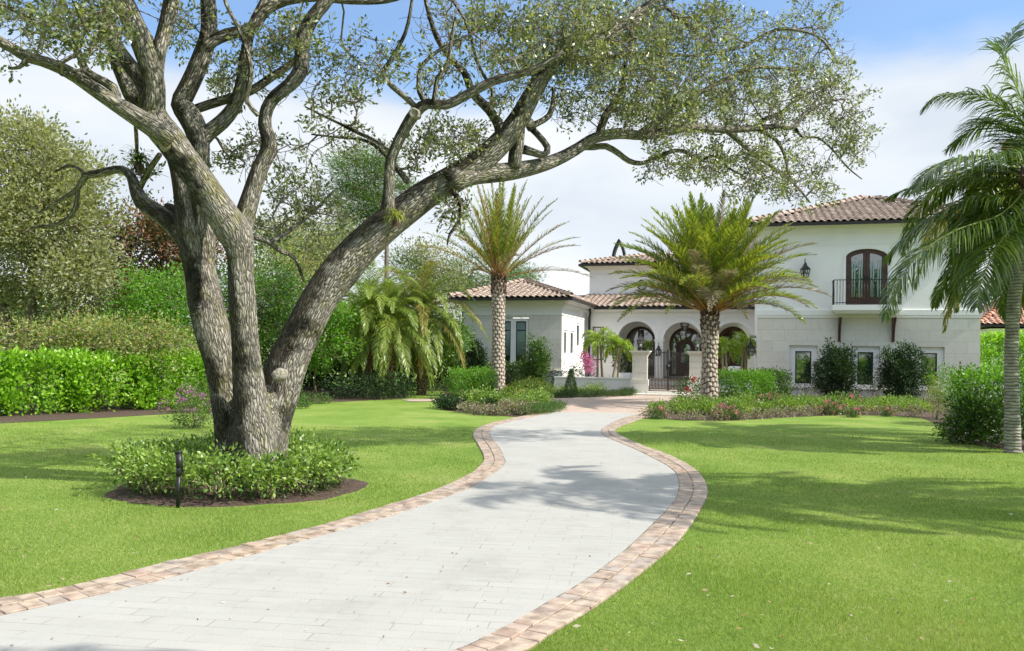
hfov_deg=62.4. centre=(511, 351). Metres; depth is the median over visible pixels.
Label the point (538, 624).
brick border
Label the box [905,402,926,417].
coleus
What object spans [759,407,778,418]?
coleus
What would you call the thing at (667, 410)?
coleus
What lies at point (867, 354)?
window
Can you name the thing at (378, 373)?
leafy tree
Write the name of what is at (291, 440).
ring shrub
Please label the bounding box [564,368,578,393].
cone topiary
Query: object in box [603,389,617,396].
groundcover plant
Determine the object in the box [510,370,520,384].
cone topiary
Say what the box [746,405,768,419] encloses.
coleus
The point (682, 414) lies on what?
coleus
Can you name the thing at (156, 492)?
seedling
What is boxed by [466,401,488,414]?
white flower plant
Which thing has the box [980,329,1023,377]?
hedge
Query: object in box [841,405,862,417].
pink flower plant
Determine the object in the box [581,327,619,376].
courtyard palm
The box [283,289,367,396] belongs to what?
young tree
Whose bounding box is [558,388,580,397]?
groundcover plant
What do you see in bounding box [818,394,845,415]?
pink flower plant
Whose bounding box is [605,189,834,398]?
date palm
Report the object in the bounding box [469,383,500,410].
variegated shrub
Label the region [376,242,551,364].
pine tree
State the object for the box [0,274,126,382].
leafy tree
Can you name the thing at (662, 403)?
bed plant
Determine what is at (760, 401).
bed plant
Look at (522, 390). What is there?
mixed shrub
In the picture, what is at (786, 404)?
bed plant
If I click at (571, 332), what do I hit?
window
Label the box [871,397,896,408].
bed plant
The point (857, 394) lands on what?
pink flower plant
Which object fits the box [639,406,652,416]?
coleus
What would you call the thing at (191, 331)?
woods
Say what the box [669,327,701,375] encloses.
front door
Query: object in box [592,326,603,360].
window
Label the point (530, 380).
yellow green plant
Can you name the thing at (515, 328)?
window
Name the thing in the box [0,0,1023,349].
sky
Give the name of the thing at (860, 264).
balcony door
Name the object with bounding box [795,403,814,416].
coleus
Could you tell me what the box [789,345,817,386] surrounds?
window
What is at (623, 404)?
forecourt
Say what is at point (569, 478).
driveway
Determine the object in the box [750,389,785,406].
pink flower plant
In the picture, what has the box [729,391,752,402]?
bed plant
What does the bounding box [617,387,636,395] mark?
groundcover plant
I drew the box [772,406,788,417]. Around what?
coleus
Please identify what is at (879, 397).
bed plant
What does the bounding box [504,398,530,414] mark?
white flower plant
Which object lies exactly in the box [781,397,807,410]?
bed plant
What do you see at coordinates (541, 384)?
yellow green plant
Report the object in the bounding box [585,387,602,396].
groundcover plant
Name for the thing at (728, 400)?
bed plant
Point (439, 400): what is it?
dark leafy plant
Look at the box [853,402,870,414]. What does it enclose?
coleus
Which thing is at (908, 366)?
column shrub
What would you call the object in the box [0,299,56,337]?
tree
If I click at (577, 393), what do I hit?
groundcover plant
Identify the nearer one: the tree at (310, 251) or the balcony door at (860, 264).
the balcony door at (860, 264)
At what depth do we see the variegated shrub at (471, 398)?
24.11 m
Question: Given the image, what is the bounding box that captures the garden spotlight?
[174,451,182,507]
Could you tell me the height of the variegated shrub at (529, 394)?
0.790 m
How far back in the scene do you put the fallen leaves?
5.85 m
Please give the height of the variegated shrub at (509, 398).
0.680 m
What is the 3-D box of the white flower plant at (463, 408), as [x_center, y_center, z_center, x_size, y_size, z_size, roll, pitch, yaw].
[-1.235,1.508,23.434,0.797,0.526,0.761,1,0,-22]
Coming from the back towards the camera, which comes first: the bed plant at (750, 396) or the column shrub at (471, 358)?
the column shrub at (471, 358)
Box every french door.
[626,327,654,375]
[718,327,746,373]
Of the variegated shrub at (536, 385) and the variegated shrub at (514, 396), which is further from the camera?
the variegated shrub at (536, 385)
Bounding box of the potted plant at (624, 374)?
[611,350,634,377]
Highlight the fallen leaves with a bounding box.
[1,429,1023,650]
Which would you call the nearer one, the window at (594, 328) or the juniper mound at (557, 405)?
the juniper mound at (557, 405)
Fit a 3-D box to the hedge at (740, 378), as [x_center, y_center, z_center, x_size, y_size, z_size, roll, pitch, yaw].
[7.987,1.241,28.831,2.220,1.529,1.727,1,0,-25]
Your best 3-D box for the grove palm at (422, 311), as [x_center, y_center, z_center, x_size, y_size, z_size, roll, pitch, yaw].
[-3.531,-0.953,32.533,5.346,5.324,5.292,1,0,0]
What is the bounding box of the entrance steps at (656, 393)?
[633,391,694,396]
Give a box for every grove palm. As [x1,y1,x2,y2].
[317,259,432,395]
[323,278,452,396]
[323,326,396,393]
[370,261,489,394]
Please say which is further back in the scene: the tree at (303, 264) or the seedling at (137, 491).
the tree at (303, 264)
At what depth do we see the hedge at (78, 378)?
22.02 m
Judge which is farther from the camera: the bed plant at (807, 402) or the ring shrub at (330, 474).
the bed plant at (807, 402)
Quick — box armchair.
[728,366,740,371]
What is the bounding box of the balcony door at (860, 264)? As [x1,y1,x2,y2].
[846,250,886,304]
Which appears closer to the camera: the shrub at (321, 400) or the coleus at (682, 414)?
the coleus at (682, 414)
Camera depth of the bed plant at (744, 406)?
23.92 m
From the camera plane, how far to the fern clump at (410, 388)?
30.61 m
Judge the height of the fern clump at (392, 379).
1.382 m
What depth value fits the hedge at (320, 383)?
35.56 m
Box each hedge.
[0,297,200,407]
[0,342,209,415]
[260,330,463,391]
[426,380,455,392]
[442,364,499,398]
[482,360,539,387]
[717,366,782,398]
[751,364,796,398]
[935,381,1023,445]
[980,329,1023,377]
[980,362,1003,375]
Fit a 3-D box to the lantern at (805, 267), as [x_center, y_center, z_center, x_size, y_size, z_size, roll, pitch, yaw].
[12.011,-3.441,34.671,0.342,0.797,0.482,1,0,0]
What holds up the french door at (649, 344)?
in the villa
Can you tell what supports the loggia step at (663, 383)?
on the courtyard paving
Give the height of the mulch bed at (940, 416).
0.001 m
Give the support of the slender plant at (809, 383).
on the mulch bed at (940, 416)
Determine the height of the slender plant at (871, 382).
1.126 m
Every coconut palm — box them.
[878,20,1023,453]
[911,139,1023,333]
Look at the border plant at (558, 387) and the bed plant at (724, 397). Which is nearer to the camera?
the bed plant at (724, 397)
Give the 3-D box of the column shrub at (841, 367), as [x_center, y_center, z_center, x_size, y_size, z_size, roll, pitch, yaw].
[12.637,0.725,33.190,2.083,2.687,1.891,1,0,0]
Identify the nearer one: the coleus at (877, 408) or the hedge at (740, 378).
the coleus at (877, 408)
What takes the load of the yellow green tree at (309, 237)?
on the mulch bed at (337, 399)
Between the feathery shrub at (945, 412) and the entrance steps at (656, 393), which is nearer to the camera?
the feathery shrub at (945, 412)
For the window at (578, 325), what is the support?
in the villa
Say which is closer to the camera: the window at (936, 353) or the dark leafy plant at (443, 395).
the dark leafy plant at (443, 395)
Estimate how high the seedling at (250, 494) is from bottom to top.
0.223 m
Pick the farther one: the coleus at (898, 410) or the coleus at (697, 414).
the coleus at (898, 410)
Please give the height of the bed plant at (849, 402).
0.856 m
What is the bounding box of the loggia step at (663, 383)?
[650,381,684,384]
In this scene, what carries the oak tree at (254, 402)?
on the mulch bed at (209, 499)
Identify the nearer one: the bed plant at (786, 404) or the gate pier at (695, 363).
the bed plant at (786, 404)
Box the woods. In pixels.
[1,288,569,364]
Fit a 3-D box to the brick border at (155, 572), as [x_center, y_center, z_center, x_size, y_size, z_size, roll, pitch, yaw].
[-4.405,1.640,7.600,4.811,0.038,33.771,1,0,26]
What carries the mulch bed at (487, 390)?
on the lawn at (380, 415)
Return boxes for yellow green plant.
[502,379,528,395]
[515,373,545,386]
[535,381,552,399]
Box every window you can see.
[504,318,528,368]
[564,330,566,354]
[570,331,573,354]
[576,323,579,347]
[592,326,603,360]
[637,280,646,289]
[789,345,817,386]
[851,346,879,387]
[915,347,943,389]
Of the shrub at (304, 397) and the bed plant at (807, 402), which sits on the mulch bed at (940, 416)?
the bed plant at (807, 402)
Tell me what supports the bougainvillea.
on the mulch bed at (487, 390)
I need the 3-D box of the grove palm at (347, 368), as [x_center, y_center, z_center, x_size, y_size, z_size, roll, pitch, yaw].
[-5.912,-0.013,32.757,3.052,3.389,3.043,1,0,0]
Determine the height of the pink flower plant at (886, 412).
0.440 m
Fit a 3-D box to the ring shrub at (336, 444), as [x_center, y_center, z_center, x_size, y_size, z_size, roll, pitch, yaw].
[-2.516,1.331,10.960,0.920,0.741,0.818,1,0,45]
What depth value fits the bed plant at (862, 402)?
25.96 m
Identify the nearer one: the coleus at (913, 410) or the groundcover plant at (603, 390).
the coleus at (913, 410)
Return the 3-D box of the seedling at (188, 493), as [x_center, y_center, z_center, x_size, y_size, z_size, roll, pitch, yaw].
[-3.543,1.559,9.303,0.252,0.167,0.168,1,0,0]
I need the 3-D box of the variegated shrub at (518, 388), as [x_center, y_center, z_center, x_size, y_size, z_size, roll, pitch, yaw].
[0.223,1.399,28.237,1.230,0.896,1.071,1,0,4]
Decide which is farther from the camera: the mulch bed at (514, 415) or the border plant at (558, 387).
the border plant at (558, 387)
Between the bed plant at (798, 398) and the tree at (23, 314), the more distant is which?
the tree at (23, 314)
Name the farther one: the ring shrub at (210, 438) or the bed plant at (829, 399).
the bed plant at (829, 399)
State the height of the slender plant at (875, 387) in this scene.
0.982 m
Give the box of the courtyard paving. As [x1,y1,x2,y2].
[555,384,751,396]
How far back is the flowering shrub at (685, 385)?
29.15 m
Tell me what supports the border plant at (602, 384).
on the mulch bed at (487, 390)
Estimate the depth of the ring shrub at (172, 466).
9.46 m
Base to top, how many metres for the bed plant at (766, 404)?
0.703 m
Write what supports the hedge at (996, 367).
on the mulch bed at (940, 416)
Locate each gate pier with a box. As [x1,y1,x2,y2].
[629,351,651,392]
[687,351,701,393]
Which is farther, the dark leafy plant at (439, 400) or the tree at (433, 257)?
the tree at (433, 257)
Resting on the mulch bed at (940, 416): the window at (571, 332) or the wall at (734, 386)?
the wall at (734, 386)
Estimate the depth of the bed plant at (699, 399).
26.62 m
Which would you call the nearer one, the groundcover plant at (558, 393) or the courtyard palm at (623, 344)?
the groundcover plant at (558, 393)
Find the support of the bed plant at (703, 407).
on the mulch bed at (940, 416)
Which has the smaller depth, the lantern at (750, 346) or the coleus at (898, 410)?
the coleus at (898, 410)
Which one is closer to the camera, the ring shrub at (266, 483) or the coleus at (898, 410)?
the ring shrub at (266, 483)
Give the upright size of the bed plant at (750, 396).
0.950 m
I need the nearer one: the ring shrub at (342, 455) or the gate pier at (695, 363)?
the ring shrub at (342, 455)
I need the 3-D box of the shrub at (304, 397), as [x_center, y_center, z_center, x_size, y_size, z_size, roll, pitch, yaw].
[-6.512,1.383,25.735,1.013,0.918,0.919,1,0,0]
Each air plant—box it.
[120,144,159,177]
[383,207,408,231]
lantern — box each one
[637,334,644,350]
[655,342,661,355]
[680,323,688,330]
[693,334,700,350]
[746,337,754,355]
[800,259,809,277]
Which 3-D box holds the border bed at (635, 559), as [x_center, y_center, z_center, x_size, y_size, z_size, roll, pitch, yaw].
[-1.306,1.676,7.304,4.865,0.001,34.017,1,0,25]
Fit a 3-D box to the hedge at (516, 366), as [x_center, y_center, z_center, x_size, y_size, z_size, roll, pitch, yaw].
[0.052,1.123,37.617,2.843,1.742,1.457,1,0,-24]
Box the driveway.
[0,412,678,650]
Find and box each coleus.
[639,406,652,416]
[653,407,674,418]
[675,409,691,419]
[689,408,705,419]
[706,406,729,420]
[731,409,749,420]
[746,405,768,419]
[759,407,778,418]
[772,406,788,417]
[778,403,797,416]
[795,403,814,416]
[806,402,823,415]
[818,403,840,415]
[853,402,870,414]
[869,403,884,413]
[887,403,904,414]
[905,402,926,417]
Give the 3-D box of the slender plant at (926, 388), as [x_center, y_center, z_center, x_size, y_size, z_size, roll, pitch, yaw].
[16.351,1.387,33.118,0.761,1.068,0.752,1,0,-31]
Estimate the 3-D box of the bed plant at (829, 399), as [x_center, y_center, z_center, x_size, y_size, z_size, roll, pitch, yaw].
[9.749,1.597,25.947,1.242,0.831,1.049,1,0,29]
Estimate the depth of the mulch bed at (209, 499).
9.55 m
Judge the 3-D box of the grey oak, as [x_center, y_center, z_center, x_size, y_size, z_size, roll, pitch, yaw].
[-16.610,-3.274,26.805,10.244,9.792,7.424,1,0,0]
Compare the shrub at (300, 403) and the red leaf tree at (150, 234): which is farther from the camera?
the red leaf tree at (150, 234)
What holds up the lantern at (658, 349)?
attached to the villa
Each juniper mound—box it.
[515,400,542,414]
[530,402,554,413]
[535,403,557,412]
[536,398,563,411]
[546,401,564,410]
[553,399,570,409]
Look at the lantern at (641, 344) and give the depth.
34.99 m
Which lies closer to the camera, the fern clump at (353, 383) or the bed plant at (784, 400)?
the bed plant at (784, 400)
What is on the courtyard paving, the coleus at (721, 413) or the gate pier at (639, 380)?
the gate pier at (639, 380)
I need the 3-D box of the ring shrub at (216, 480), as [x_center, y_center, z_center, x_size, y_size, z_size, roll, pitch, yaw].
[-3.221,1.329,9.392,1.117,0.724,1.119,1,0,0]
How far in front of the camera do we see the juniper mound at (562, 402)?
25.12 m
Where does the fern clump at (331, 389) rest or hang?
on the mulch bed at (337, 399)
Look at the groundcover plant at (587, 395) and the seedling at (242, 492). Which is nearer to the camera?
the seedling at (242, 492)
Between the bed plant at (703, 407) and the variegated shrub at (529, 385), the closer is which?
the bed plant at (703, 407)
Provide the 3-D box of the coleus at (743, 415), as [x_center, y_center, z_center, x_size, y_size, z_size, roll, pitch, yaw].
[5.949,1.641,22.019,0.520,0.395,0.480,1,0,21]
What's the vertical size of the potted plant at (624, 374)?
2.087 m
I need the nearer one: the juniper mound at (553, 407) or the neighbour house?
the juniper mound at (553, 407)
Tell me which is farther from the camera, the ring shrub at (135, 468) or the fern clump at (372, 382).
the fern clump at (372, 382)
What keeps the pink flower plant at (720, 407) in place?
on the mulch bed at (940, 416)
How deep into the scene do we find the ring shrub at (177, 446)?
10.75 m
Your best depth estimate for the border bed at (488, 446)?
14.59 m
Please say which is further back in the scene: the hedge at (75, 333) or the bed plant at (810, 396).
the bed plant at (810, 396)
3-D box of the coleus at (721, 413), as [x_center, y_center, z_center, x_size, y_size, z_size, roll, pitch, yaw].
[5.336,1.607,21.801,0.608,0.479,0.659,1,0,-12]
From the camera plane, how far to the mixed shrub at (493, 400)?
23.36 m
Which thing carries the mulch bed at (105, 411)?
on the lawn at (380, 415)
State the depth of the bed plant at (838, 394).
27.81 m
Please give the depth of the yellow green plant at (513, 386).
28.22 m
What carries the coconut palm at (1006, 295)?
on the lawn at (380, 415)
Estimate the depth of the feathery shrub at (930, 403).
23.41 m
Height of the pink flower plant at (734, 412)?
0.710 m
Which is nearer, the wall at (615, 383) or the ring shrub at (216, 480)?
the ring shrub at (216, 480)
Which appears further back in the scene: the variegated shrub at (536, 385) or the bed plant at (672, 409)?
the variegated shrub at (536, 385)
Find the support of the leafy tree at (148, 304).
on the lawn at (380, 415)
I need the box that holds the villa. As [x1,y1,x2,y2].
[447,195,991,398]
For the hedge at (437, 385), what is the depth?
34.24 m
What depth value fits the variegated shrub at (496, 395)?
23.73 m
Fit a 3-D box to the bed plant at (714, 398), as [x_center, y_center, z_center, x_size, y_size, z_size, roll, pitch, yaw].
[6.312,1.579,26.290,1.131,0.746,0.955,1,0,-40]
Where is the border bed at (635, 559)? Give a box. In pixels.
[502,418,707,650]
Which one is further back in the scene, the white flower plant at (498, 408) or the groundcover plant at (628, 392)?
the groundcover plant at (628, 392)
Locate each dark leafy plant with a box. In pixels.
[429,395,453,409]
[430,390,453,408]
[440,393,464,409]
[447,393,471,409]
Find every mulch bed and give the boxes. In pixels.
[0,405,200,422]
[104,473,368,506]
[298,386,405,401]
[444,386,631,397]
[444,408,553,416]
[647,396,1023,450]
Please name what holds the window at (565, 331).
in the villa
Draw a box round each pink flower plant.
[644,402,666,419]
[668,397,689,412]
[710,398,745,419]
[710,402,727,417]
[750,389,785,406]
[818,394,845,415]
[835,391,860,403]
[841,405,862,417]
[848,390,867,402]
[879,404,895,416]
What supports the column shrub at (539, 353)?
on the mulch bed at (487, 390)
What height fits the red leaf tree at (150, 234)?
7.900 m
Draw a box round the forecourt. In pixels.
[402,395,699,413]
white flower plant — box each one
[451,397,476,413]
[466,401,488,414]
[471,401,494,414]
[487,400,510,415]
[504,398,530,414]
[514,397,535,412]
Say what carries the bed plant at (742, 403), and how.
on the mulch bed at (940, 416)
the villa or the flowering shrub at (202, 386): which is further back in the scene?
the villa
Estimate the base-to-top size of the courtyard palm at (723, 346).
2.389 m
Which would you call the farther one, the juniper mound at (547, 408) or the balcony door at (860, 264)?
the balcony door at (860, 264)
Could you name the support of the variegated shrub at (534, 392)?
on the mulch bed at (514, 415)
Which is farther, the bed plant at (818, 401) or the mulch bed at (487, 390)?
the mulch bed at (487, 390)
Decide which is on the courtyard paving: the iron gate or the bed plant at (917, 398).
the iron gate
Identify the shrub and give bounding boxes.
[83,439,198,490]
[104,445,189,494]
[112,433,209,481]
[140,442,232,495]
[146,433,213,464]
[154,383,213,428]
[168,439,271,499]
[171,432,214,469]
[185,373,211,413]
[236,449,310,499]
[257,440,350,494]
[287,433,358,481]
[288,427,335,475]
[290,424,316,464]
[292,441,368,489]
[293,426,348,479]
[297,388,311,405]
[297,400,312,408]
[302,390,333,403]
[460,333,490,388]
[461,386,486,409]
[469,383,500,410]
[478,394,500,412]
[479,388,511,406]
[493,396,515,414]
[494,385,518,396]
[500,393,521,404]
[501,391,525,402]
[504,380,529,393]
[510,385,535,395]
[510,389,541,402]
[514,379,534,396]
[515,388,538,401]
[516,384,552,401]
[519,330,555,387]
[524,379,555,392]
[530,385,554,402]
[672,375,700,401]
[807,336,861,397]
[873,339,933,400]
[919,369,948,417]
[921,358,956,401]
[928,359,980,417]
[928,409,978,444]
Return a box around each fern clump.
[321,372,360,398]
[328,367,380,400]
[347,368,398,399]
[373,366,415,399]
[385,375,423,397]
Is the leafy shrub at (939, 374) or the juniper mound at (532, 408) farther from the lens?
the leafy shrub at (939, 374)
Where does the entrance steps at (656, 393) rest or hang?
on the forecourt
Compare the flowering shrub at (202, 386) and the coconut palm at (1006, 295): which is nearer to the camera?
the coconut palm at (1006, 295)
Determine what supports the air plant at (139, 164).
on the oak tree at (254, 402)
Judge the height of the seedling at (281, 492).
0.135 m
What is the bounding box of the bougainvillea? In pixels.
[556,348,597,376]
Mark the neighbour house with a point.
(990, 320)
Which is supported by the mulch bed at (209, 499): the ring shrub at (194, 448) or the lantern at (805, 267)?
the ring shrub at (194, 448)
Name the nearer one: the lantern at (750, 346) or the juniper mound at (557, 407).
the juniper mound at (557, 407)
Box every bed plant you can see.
[644,398,670,412]
[665,399,691,413]
[666,394,697,403]
[671,395,707,414]
[691,392,712,403]
[691,397,712,414]
[693,397,718,414]
[701,395,725,403]
[712,391,747,411]
[712,394,735,400]
[724,398,758,414]
[725,397,754,411]
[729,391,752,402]
[731,391,757,404]
[752,395,777,406]
[755,396,779,412]
[772,390,800,409]
[774,395,798,411]
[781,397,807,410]
[789,395,812,402]
[791,392,816,399]
[796,398,818,410]
[803,396,829,411]
[812,390,846,409]
[828,387,851,397]
[830,395,859,408]
[846,397,872,409]
[858,394,886,411]
[870,390,900,401]
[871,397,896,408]
[874,396,905,410]
[880,394,906,401]
[894,392,922,410]
[903,394,926,402]
[908,399,936,411]
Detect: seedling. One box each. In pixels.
[129,483,146,497]
[147,486,167,498]
[181,487,200,499]
[184,486,202,499]
[224,489,240,499]
[234,485,249,499]
[244,487,254,499]
[266,487,294,497]
[315,478,330,491]
[319,480,336,491]
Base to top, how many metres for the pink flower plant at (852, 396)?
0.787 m
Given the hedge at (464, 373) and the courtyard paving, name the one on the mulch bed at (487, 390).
the hedge at (464, 373)
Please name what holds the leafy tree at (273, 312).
on the lawn at (380, 415)
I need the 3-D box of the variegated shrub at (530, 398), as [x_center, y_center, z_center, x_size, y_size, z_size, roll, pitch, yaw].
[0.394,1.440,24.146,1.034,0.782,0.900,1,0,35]
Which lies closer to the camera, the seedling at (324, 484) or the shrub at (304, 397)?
the seedling at (324, 484)
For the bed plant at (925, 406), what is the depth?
26.22 m
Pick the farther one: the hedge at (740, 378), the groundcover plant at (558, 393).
the groundcover plant at (558, 393)
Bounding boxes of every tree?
[0,0,888,488]
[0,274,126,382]
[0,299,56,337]
[76,186,226,389]
[80,255,229,400]
[180,243,334,367]
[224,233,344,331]
[254,197,373,295]
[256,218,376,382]
[258,288,468,384]
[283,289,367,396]
[307,133,419,287]
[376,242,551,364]
[381,228,483,380]
[414,310,478,369]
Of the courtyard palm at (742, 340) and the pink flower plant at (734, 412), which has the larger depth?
the courtyard palm at (742, 340)
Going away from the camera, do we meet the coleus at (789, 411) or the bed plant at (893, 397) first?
the coleus at (789, 411)
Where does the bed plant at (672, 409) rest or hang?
on the mulch bed at (940, 416)
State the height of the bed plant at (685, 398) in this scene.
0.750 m
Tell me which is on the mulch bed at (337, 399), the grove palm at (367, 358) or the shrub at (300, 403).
the grove palm at (367, 358)
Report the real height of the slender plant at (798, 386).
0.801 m
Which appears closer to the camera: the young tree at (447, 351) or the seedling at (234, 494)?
the seedling at (234, 494)
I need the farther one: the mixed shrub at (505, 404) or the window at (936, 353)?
the window at (936, 353)
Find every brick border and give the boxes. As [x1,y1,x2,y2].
[0,412,552,615]
[452,413,707,650]
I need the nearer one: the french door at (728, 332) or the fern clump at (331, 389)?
the fern clump at (331, 389)
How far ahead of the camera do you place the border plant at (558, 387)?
33.27 m
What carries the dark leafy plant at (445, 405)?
on the mulch bed at (514, 415)
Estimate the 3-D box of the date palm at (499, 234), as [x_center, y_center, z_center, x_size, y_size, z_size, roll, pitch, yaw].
[-0.595,-2.574,31.568,5.834,8.633,5.849,1,0,-42]
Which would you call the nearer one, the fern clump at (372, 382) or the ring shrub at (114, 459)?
the ring shrub at (114, 459)
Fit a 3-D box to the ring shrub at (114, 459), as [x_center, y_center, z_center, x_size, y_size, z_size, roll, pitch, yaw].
[-4.471,1.353,9.959,1.180,0.650,1.103,1,0,35]
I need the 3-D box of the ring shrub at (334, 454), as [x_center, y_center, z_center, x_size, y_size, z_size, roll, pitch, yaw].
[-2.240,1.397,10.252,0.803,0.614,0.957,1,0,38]
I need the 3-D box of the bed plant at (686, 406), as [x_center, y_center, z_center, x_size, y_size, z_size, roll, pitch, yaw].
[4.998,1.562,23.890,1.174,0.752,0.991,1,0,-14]
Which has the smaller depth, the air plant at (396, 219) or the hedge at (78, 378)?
the air plant at (396, 219)
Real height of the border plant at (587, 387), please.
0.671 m
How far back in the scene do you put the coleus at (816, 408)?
23.93 m
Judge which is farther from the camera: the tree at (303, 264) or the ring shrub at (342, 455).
the tree at (303, 264)
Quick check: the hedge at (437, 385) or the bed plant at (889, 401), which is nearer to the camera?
the bed plant at (889, 401)
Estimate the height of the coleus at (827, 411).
0.438 m
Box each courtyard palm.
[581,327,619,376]
[601,335,636,376]
[717,336,741,377]
[728,331,755,371]
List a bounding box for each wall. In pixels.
[554,376,631,389]
[718,379,751,391]
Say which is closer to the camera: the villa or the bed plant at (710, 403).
the bed plant at (710, 403)
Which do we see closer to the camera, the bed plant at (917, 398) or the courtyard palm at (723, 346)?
the bed plant at (917, 398)
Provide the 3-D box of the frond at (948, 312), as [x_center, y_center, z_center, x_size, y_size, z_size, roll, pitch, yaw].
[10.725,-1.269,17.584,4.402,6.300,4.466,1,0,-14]
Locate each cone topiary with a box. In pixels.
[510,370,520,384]
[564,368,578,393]
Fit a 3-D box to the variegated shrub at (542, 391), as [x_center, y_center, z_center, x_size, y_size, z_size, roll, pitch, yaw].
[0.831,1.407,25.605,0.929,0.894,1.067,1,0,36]
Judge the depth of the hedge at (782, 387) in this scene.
30.59 m
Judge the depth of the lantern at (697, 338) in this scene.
34.40 m
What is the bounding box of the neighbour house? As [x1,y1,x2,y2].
[980,303,1023,369]
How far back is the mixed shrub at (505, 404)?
22.77 m
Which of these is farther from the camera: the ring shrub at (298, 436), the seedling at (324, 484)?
the ring shrub at (298, 436)
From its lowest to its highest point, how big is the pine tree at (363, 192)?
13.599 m
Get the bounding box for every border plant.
[551,383,565,394]
[579,381,599,392]
[584,379,610,394]
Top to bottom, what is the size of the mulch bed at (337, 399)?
0.001 m
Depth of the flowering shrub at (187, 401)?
17.91 m
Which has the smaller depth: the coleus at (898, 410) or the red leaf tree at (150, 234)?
the coleus at (898, 410)
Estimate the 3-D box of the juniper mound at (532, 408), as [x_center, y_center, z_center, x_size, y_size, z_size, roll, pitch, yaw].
[0.449,1.511,22.706,0.895,0.512,0.791,1,0,-21]
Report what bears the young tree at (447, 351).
on the lawn at (380, 415)
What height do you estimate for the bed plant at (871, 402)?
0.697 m
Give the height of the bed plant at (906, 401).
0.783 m
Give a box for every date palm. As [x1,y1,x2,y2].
[412,179,592,392]
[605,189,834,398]
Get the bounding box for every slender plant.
[792,378,802,394]
[796,372,810,396]
[863,373,877,398]
[870,377,881,397]
[919,377,936,399]
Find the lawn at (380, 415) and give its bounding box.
[0,351,1023,650]
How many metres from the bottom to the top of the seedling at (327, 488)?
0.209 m
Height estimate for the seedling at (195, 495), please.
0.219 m
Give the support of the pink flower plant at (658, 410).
on the mulch bed at (940, 416)
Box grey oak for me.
[0,94,142,399]
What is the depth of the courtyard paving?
36.02 m
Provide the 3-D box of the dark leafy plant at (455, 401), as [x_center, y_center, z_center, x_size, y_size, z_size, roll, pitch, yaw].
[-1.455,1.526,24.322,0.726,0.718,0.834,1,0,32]
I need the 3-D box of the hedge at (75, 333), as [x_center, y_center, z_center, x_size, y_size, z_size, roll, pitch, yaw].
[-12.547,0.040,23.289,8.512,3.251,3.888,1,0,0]
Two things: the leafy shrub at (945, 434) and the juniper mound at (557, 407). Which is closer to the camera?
the leafy shrub at (945, 434)
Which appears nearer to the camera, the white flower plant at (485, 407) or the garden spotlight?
the garden spotlight
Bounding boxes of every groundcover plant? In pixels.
[554,389,569,397]
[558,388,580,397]
[564,389,589,397]
[575,388,592,397]
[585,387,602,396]
[589,388,609,396]
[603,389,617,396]
[611,389,627,396]
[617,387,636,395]
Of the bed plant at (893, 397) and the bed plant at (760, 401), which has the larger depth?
the bed plant at (893, 397)
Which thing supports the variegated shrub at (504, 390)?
on the mulch bed at (514, 415)
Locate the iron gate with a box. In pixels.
[648,349,688,390]

